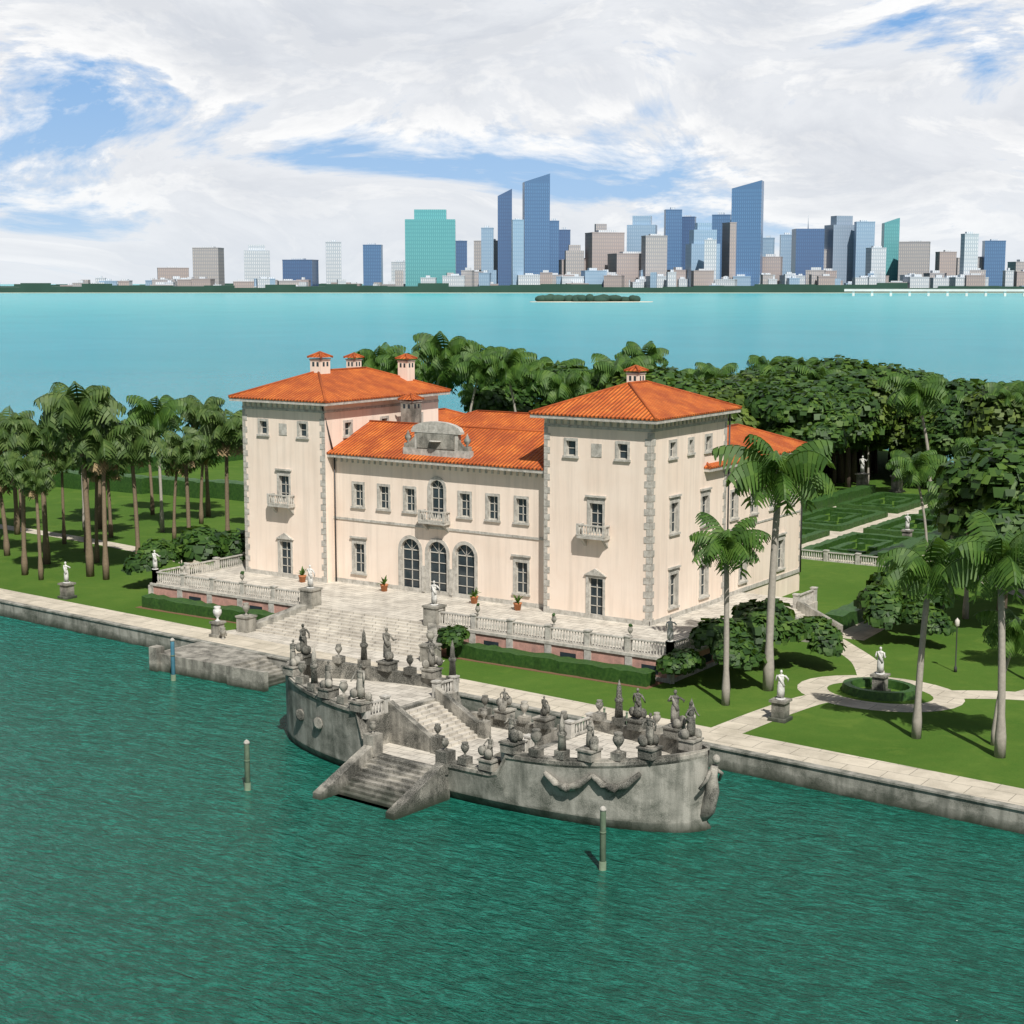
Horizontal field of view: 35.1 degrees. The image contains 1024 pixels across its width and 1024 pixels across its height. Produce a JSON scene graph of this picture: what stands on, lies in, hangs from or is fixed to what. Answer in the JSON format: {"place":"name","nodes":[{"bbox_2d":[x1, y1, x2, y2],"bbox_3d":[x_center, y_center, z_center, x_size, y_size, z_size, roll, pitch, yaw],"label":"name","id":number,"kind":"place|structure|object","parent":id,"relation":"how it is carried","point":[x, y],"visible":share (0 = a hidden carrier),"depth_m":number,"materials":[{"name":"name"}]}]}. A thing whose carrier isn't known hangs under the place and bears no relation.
{"place":"outdoors","nodes":[
{"label":"outdoors","id":0,"kind":"place"},
{"bbox_2d":[149,606,285,691],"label":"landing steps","id":1,"kind":"structure","parent":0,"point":[235,667],"depth_m":117.97,"materials":[{"name":"stone"}]},
{"bbox_2d":[0,284,1023,1023],"bbox_3d":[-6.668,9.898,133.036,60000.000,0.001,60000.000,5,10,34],"label":"sea water","id":2,"kind":"structure","parent":0,"point":[158,864],"depth_m":81.08,"materials":[{"name":"liquid"}]},
{"bbox_2d":[170,638,175,680],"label":"mooring pole","id":3,"kind":"object","parent":2,"relation":"in","point":[172,655],"visible":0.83,"depth_m":116.65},
{"bbox_2d":[244,739,250,790],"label":"mooring pole","id":4,"kind":"object","parent":2,"relation":"in","point":[247,784],"visible":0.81,"depth_m":91.39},
{"bbox_2d":[281,624,723,832],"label":"stone barge","id":5,"kind":"object","parent":2,"relation":"on","point":[394,740],"visible":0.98,"depth_m":90.43,"materials":[{"name":"grey stone"}]},
{"bbox_2d":[599,806,606,870],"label":"mooring pole","id":6,"kind":"object","parent":2,"relation":"in","point":[602,859],"visible":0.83,"depth_m":78.91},
{"bbox_2d":[844,289,1023,295],"bbox_3d":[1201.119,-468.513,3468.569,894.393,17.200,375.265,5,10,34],"label":"causeway bridge","id":7,"kind":"structure","parent":2,"relation":"in","point":[966,291],"depth_m":3517.01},
{"bbox_2d":[0,448,1023,833],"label":"garden lawn","id":8,"kind":"structure","parent":0,"point":[954,740],"depth_m":113.92,"materials":[{"name":"plant"}]},
{"bbox_2d":[0,419,19,454],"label":"palm","id":9,"kind":"object","parent":8,"relation":"on","point":[6,425],"visible":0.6,"depth_m":167.66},
{"bbox_2d":[0,450,21,555],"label":"palm","id":10,"kind":"object","parent":8,"relation":"on","point":[4,481],"visible":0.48,"depth_m":162.07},
{"bbox_2d":[0,405,36,534],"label":"palm","id":11,"kind":"object","parent":8,"relation":"on","point":[20,416],"visible":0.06,"depth_m":175.59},
{"bbox_2d":[0,450,50,574],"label":"palm","id":12,"kind":"object","parent":8,"relation":"on","point":[14,462],"visible":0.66,"depth_m":149.72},
{"bbox_2d":[13,463,55,579],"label":"palm","id":13,"kind":"object","parent":8,"relation":"on","point":[35,483],"visible":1,"depth_m":148.09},
{"bbox_2d":[6,418,72,564],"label":"palm","id":14,"kind":"object","parent":8,"relation":"on","point":[24,437],"visible":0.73,"depth_m":155.36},
{"bbox_2d":[45,448,78,543],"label":"palm","id":15,"kind":"object","parent":8,"relation":"on","point":[59,464],"visible":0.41,"depth_m":167.78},
{"bbox_2d":[57,562,76,599],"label":"statue","id":16,"kind":"object","parent":8,"relation":"on","point":[67,590],"visible":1,"depth_m":140.38,"materials":[{"name":"stone"}]},
{"bbox_2d":[33,381,126,576],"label":"palm","id":17,"kind":"object","parent":8,"relation":"on","point":[67,412],"visible":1,"depth_m":147.38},
{"bbox_2d":[61,433,103,551],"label":"palm","id":18,"kind":"object","parent":8,"relation":"on","point":[66,452],"visible":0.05,"depth_m":162.98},
{"bbox_2d":[76,455,119,562],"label":"palm","id":19,"kind":"object","parent":8,"relation":"on","point":[93,477],"visible":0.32,"depth_m":157.62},
{"bbox_2d":[69,423,134,579],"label":"palm","id":20,"kind":"object","parent":8,"relation":"on","point":[98,455],"visible":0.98,"depth_m":147.89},
{"bbox_2d":[98,417,119,528],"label":"palm","id":21,"kind":"object","parent":8,"relation":"on","point":[100,500],"visible":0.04,"depth_m":179.97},
{"bbox_2d":[106,462,134,537],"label":"palm","id":22,"kind":"object","parent":8,"relation":"on","point":[110,522],"visible":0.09,"depth_m":173.70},
{"bbox_2d":[103,423,166,553],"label":"palm","id":23,"kind":"object","parent":8,"relation":"on","point":[145,442],"visible":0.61,"depth_m":151.16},
{"bbox_2d":[120,419,167,514],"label":"palm","id":24,"kind":"object","parent":8,"relation":"on","point":[152,508],"visible":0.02,"depth_m":191.10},
{"bbox_2d":[121,538,184,574],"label":"bush","id":25,"kind":"object","parent":8,"relation":"on","point":[166,551],"visible":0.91,"depth_m":144.21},
{"bbox_2d":[124,394,188,531],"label":"palm","id":26,"kind":"object","parent":8,"relation":"on","point":[144,411],"visible":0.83,"depth_m":177.31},
{"bbox_2d":[154,441,201,539],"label":"palm","id":27,"kind":"object","parent":8,"relation":"on","point":[163,460],"visible":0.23,"depth_m":171.23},
{"bbox_2d":[161,430,208,562],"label":"palm","id":28,"kind":"object","parent":8,"relation":"on","point":[186,451],"visible":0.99,"depth_m":156.18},
{"bbox_2d":[177,395,224,516],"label":"palm","id":29,"kind":"object","parent":8,"relation":"on","point":[213,403],"visible":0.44,"depth_m":186.59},
{"bbox_2d":[182,426,223,523],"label":"palm","id":30,"kind":"object","parent":8,"relation":"on","point":[207,460],"visible":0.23,"depth_m":183.17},
{"bbox_2d":[177,524,233,561],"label":"bush","id":31,"kind":"object","parent":8,"relation":"on","point":[205,543],"visible":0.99,"depth_m":145.79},
{"bbox_2d":[196,408,242,534],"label":"palm","id":32,"kind":"object","parent":8,"relation":"on","point":[221,431],"visible":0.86,"depth_m":160.18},
{"bbox_2d":[220,528,245,566],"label":"bush","id":33,"kind":"object","parent":8,"relation":"on","point":[237,547],"visible":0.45,"depth_m":147.53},
{"bbox_2d":[348,342,405,370],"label":"palm","id":34,"kind":"object","parent":8,"relation":"on","point":[369,358],"visible":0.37,"depth_m":252.89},
{"bbox_2d":[375,350,427,381],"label":"palm","id":35,"kind":"object","parent":8,"relation":"on","point":[389,363],"visible":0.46,"depth_m":242.96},
{"bbox_2d":[419,365,460,394],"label":"tree","id":36,"kind":"object","parent":8,"relation":"on","point":[448,383],"visible":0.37,"depth_m":254.43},
{"bbox_2d":[411,331,480,385],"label":"palm","id":37,"kind":"object","parent":8,"relation":"on","point":[438,355],"visible":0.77,"depth_m":244.66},
{"bbox_2d":[436,625,469,648],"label":"bush","id":38,"kind":"object","parent":8,"relation":"on","point":[458,635],"visible":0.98,"depth_m":117.83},
{"bbox_2d":[3,452,915,700],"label":"garden hedges","id":39,"kind":"object","parent":8,"relation":"on","point":[848,615],"visible":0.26,"depth_m":127.83,"materials":[{"name":"plant"}]},
{"bbox_2d":[457,383,495,411],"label":"tree","id":40,"kind":"object","parent":8,"relation":"on","point":[467,394],"visible":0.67,"depth_m":243.36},
{"bbox_2d":[451,350,502,411],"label":"palm","id":41,"kind":"object","parent":8,"relation":"on","point":[468,365],"visible":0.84,"depth_m":235.41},
{"bbox_2d":[148,550,842,683],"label":"villa terrace","id":42,"kind":"structure","parent":8,"relation":"on","point":[341,613],"depth_m":125.79,"materials":[{"name":"stone"}]},
{"bbox_2d":[228,351,806,625],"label":"villa","id":43,"kind":"object","parent":42,"relation":"on","point":[592,505],"depth_m":131.06,"materials":[{"name":"paint"}]},
{"bbox_2d":[463,380,535,412],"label":"tree","id":44,"kind":"object","parent":8,"relation":"on","point":[500,399],"visible":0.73,"depth_m":243.89,"materials":[{"name":"green plant"}]},
{"bbox_2d":[477,348,537,411],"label":"palm","id":45,"kind":"object","parent":8,"relation":"on","point":[512,364],"visible":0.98,"depth_m":234.07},
{"bbox_2d":[526,364,573,403],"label":"palm","id":46,"kind":"object","parent":8,"relation":"on","point":[533,367],"visible":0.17,"depth_m":236.46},
{"bbox_2d":[537,357,584,366],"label":"palm","id":47,"kind":"object","parent":8,"relation":"on","point":[572,361],"visible":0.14,"depth_m":250.33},
{"bbox_2d":[525,363,601,409],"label":"tree","id":48,"kind":"object","parent":8,"relation":"on","point":[567,370],"visible":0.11,"depth_m":234.69,"materials":[{"name":"green plant"}]},
{"bbox_2d":[535,369,594,403],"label":"palm","id":49,"kind":"object","parent":8,"relation":"on","point":[572,384],"visible":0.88,"depth_m":227.61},
{"bbox_2d":[578,371,652,395],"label":"tree","id":50,"kind":"object","parent":8,"relation":"on","point":[617,381],"visible":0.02,"depth_m":224.44,"materials":[{"name":"green plant"}]},
{"bbox_2d":[590,353,650,389],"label":"palm","id":51,"kind":"object","parent":8,"relation":"on","point":[605,368],"visible":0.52,"depth_m":227.89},
{"bbox_2d":[614,341,668,365],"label":"palm","id":52,"kind":"object","parent":8,"relation":"on","point":[633,349],"visible":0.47,"depth_m":257.33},
{"bbox_2d":[645,365,704,388],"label":"tree","id":53,"kind":"object","parent":8,"relation":"on","point":[662,374],"visible":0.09,"depth_m":224.38,"materials":[{"name":"green plant"}]},
{"bbox_2d":[655,647,706,674],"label":"bush","id":54,"kind":"object","parent":8,"relation":"on","point":[676,661],"visible":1,"depth_m":108.49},
{"bbox_2d":[666,378,705,391],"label":"tree","id":55,"kind":"object","parent":8,"relation":"on","point":[692,385],"visible":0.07,"depth_m":217.34,"materials":[{"name":"green plant"}]},
{"bbox_2d":[693,362,738,380],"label":"palm","id":56,"kind":"object","parent":8,"relation":"on","point":[705,371],"visible":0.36,"depth_m":255.69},
{"bbox_2d":[689,615,754,654],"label":"bush","id":57,"kind":"object","parent":8,"relation":"on","point":[709,632],"visible":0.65,"depth_m":110.84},
{"bbox_2d":[692,387,765,430],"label":"tree","id":58,"kind":"object","parent":8,"relation":"on","point":[743,416],"visible":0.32,"depth_m":209.95,"materials":[{"name":"green plant"}]},
{"bbox_2d":[702,378,755,399],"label":"tree","id":59,"kind":"object","parent":8,"relation":"on","point":[718,383],"visible":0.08,"depth_m":216.90,"materials":[{"name":"green plant"}]},
{"bbox_2d":[689,512,770,705],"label":"palm","id":60,"kind":"object","parent":8,"relation":"on","point":[737,543],"visible":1,"depth_m":103.26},
{"bbox_2d":[712,636,766,669],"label":"bush","id":61,"kind":"object","parent":8,"relation":"on","point":[746,655],"visible":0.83,"depth_m":107.65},
{"bbox_2d":[720,372,766,383],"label":"tree","id":62,"kind":"object","parent":8,"relation":"on","point":[747,377],"visible":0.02,"depth_m":231.78,"materials":[{"name":"green plant"}]},
{"bbox_2d":[731,598,795,618],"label":"bush","id":63,"kind":"object","parent":8,"relation":"on","point":[781,609],"visible":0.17,"depth_m":117.33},
{"bbox_2d":[745,355,782,369],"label":"palm","id":64,"kind":"object","parent":8,"relation":"on","point":[755,360],"visible":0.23,"depth_m":269.41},
{"bbox_2d":[744,379,796,391],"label":"tree","id":65,"kind":"object","parent":8,"relation":"on","point":[765,384],"visible":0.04,"depth_m":216.67,"materials":[{"name":"green plant"}]},
{"bbox_2d":[734,607,807,645],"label":"bush","id":66,"kind":"object","parent":8,"relation":"on","point":[753,622],"visible":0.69,"depth_m":112.50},
{"bbox_2d":[709,434,835,690],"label":"palm","id":67,"kind":"object","parent":8,"relation":"on","point":[762,477],"visible":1,"depth_m":106.16,"materials":[{"name":"plant"}]},
{"bbox_2d":[758,364,798,375],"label":"palm","id":68,"kind":"object","parent":8,"relation":"on","point":[767,367],"visible":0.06,"depth_m":240.75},
{"bbox_2d":[767,670,792,723],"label":"statue","id":69,"kind":"object","parent":8,"relation":"on","point":[780,706],"visible":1,"depth_m":101.09,"materials":[{"name":"stone"}]},
{"bbox_2d":[755,358,811,374],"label":"tree","id":70,"kind":"object","parent":8,"relation":"on","point":[781,364],"visible":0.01,"depth_m":248.54,"materials":[{"name":"green plant"}]},
{"bbox_2d":[756,368,813,382],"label":"tree","id":71,"kind":"object","parent":8,"relation":"on","point":[787,375],"visible":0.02,"depth_m":224.23,"materials":[{"name":"green plant"}]},
{"bbox_2d":[744,382,832,428],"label":"tree","id":72,"kind":"object","parent":8,"relation":"on","point":[758,401],"visible":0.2,"depth_m":209.76,"materials":[{"name":"green plant"}]},
{"bbox_2d":[763,390,858,496],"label":"tree","id":73,"kind":"object","parent":8,"relation":"on","point":[806,416],"visible":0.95,"depth_m":203.73,"materials":[{"name":"green plant"}]},
{"bbox_2d":[768,391,860,481],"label":"tree","id":74,"kind":"object","parent":8,"relation":"on","point":[847,406],"visible":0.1,"depth_m":208.77,"materials":[{"name":"green plant"}]},
{"bbox_2d":[794,365,840,470],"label":"tree","id":75,"kind":"object","parent":8,"relation":"on","point":[821,372],"visible":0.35,"depth_m":225.60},
{"bbox_2d":[798,616,846,656],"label":"bush","id":76,"kind":"object","parent":8,"relation":"on","point":[825,635],"visible":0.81,"depth_m":113.92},
{"bbox_2d":[801,549,887,566],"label":"balustrade","id":77,"kind":"object","parent":8,"relation":"on","point":[825,556],"visible":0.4,"depth_m":158.56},
{"bbox_2d":[824,439,871,485],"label":"tree","id":78,"kind":"object","parent":8,"relation":"on","point":[863,443],"visible":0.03,"depth_m":216.61,"materials":[{"name":"green plant"}]},
{"bbox_2d":[810,371,886,461],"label":"tree","id":79,"kind":"object","parent":8,"relation":"on","point":[836,381],"visible":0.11,"depth_m":217.81,"materials":[{"name":"green plant"}]},
{"bbox_2d":[829,383,885,487],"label":"tree","id":80,"kind":"object","parent":8,"relation":"on","point":[866,405],"visible":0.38,"depth_m":212.00,"materials":[{"name":"green plant"}]},
{"bbox_2d":[824,375,891,482],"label":"tree","id":81,"kind":"object","parent":8,"relation":"on","point":[883,427],"visible":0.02,"depth_m":221.70,"materials":[{"name":"green plant"}]},
{"bbox_2d":[811,355,913,379],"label":"tree","id":82,"kind":"object","parent":8,"relation":"on","point":[858,366],"visible":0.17,"depth_m":242.51,"materials":[{"name":"green plant"}]},
{"bbox_2d":[855,456,869,485],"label":"statue","id":83,"kind":"object","parent":8,"relation":"on","point":[861,478],"visible":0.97,"depth_m":213.66,"materials":[{"name":"stone"}]},
{"bbox_2d":[839,376,913,481],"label":"tree","id":84,"kind":"object","parent":8,"relation":"on","point":[885,415],"visible":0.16,"depth_m":215.94,"materials":[{"name":"green plant"}]},
{"bbox_2d":[853,440,903,472],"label":"tree","id":85,"kind":"object","parent":8,"relation":"on","point":[880,449],"visible":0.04,"depth_m":222.11,"materials":[{"name":"green plant"}]},
{"bbox_2d":[853,584,904,629],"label":"bush","id":86,"kind":"object","parent":8,"relation":"on","point":[882,605],"visible":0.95,"depth_m":122.23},
{"bbox_2d":[870,647,890,690],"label":"statue","id":87,"kind":"object","parent":8,"relation":"on","point":[880,680],"visible":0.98,"depth_m":107.82,"materials":[{"name":"stone"}]},
{"bbox_2d":[801,485,965,565],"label":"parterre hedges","id":88,"kind":"object","parent":8,"relation":"on","point":[868,520],"visible":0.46,"depth_m":182.11,"materials":[{"name":"plant"}]},
{"bbox_2d":[871,412,913,478],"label":"tree","id":89,"kind":"object","parent":8,"relation":"on","point":[895,435],"visible":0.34,"depth_m":220.10,"materials":[{"name":"green plant"}]},
{"bbox_2d":[889,471,904,492],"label":"statue","id":90,"kind":"object","parent":8,"relation":"on","point":[896,486],"visible":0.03,"depth_m":211.66,"materials":[{"name":"stone"}]},
{"bbox_2d":[865,565,954,610],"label":"bush","id":91,"kind":"object","parent":8,"relation":"on","point":[876,577],"visible":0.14,"depth_m":125.03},
{"bbox_2d":[877,373,949,490],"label":"palm","id":92,"kind":"object","parent":8,"relation":"on","point":[913,393],"visible":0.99,"depth_m":199.50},
{"bbox_2d":[886,449,947,550],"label":"palm","id":93,"kind":"object","parent":8,"relation":"on","point":[919,468],"visible":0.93,"depth_m":152.14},
{"bbox_2d":[901,408,949,462],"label":"tree","id":94,"kind":"object","parent":8,"relation":"on","point":[909,439],"visible":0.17,"depth_m":212.67,"materials":[{"name":"green plant"}]},
{"bbox_2d":[876,535,977,738],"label":"palm","id":95,"kind":"object","parent":8,"relation":"on","point":[926,569],"visible":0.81,"depth_m":95.65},
{"bbox_2d":[899,601,955,635],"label":"bush","id":96,"kind":"object","parent":8,"relation":"on","point":[939,622],"visible":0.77,"depth_m":120.73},
{"bbox_2d":[907,414,965,462],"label":"tree","id":97,"kind":"object","parent":8,"relation":"on","point":[939,436],"visible":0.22,"depth_m":210.41,"materials":[{"name":"green plant"}]},
{"bbox_2d":[923,481,952,597],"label":"palm","id":98,"kind":"object","parent":8,"relation":"on","point":[933,502],"visible":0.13,"depth_m":136.71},
{"bbox_2d":[916,398,980,452],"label":"tree","id":99,"kind":"object","parent":8,"relation":"on","point":[951,423],"visible":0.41,"depth_m":209.47,"materials":[{"name":"green plant"}]},
{"bbox_2d":[913,378,983,434],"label":"tree","id":100,"kind":"object","parent":8,"relation":"on","point":[956,388],"visible":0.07,"depth_m":213.60,"materials":[{"name":"green plant"}]},
{"bbox_2d":[937,493,968,618],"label":"palm","id":101,"kind":"object","parent":8,"relation":"on","point":[965,612],"visible":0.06,"depth_m":131.81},
{"bbox_2d":[950,435,998,458],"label":"palm","id":102,"kind":"object","parent":8,"relation":"on","point":[961,446],"visible":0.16,"depth_m":173.50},
{"bbox_2d":[933,443,1023,622],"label":"tree","id":103,"kind":"object","parent":8,"relation":"on","point":[991,485],"visible":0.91,"depth_m":125.99,"materials":[{"name":"green plant"}]},
{"bbox_2d":[939,510,1023,758],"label":"palm","id":104,"kind":"object","parent":8,"relation":"on","point":[1001,564],"visible":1,"depth_m":92.05,"materials":[{"name":"plant"}]},
{"bbox_2d":[949,386,1023,442],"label":"tree","id":105,"kind":"object","parent":8,"relation":"on","point":[997,418],"visible":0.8,"depth_m":204.59,"materials":[{"name":"green plant"}]},
{"bbox_2d":[966,424,1023,455],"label":"tree","id":106,"kind":"object","parent":8,"relation":"on","point":[1014,438],"visible":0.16,"depth_m":160.13,"materials":[{"name":"green plant"}]},
{"bbox_2d":[973,608,1023,745],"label":"palm","id":107,"kind":"object","parent":8,"relation":"on","point":[1014,633],"visible":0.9,"depth_m":94.00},
{"bbox_2d":[982,380,1023,415],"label":"tree","id":108,"kind":"object","parent":8,"relation":"on","point":[1016,388],"visible":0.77,"depth_m":204.58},
{"bbox_2d":[0,524,1023,811],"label":"promenade paving","id":109,"kind":"structure","parent":0,"point":[730,736],"depth_m":107.03,"materials":[{"name":"stone"}]},
{"bbox_2d":[0,283,1023,292],"bbox_3d":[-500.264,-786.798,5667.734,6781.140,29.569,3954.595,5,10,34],"label":"shore land","id":110,"kind":"structure","parent":0,"point":[419,288],"depth_m":4537.43,"materials":[{"name":"plant"}]},
{"bbox_2d":[60,174,1023,287],"bbox_3d":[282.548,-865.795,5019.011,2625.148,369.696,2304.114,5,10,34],"label":"city skyline","id":111,"kind":"structure","parent":110,"relation":"on","point":[533,246],"depth_m":4985.67},
{"bbox_2d":[0,0,1023,283],"label":"sky","id":112,"kind":"structure","parent":0,"point":[136,136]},
{"bbox_2d":[531,294,651,301],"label":"bay island","id":113,"kind":"structure","parent":0,"point":[581,298],"depth_m":2423.26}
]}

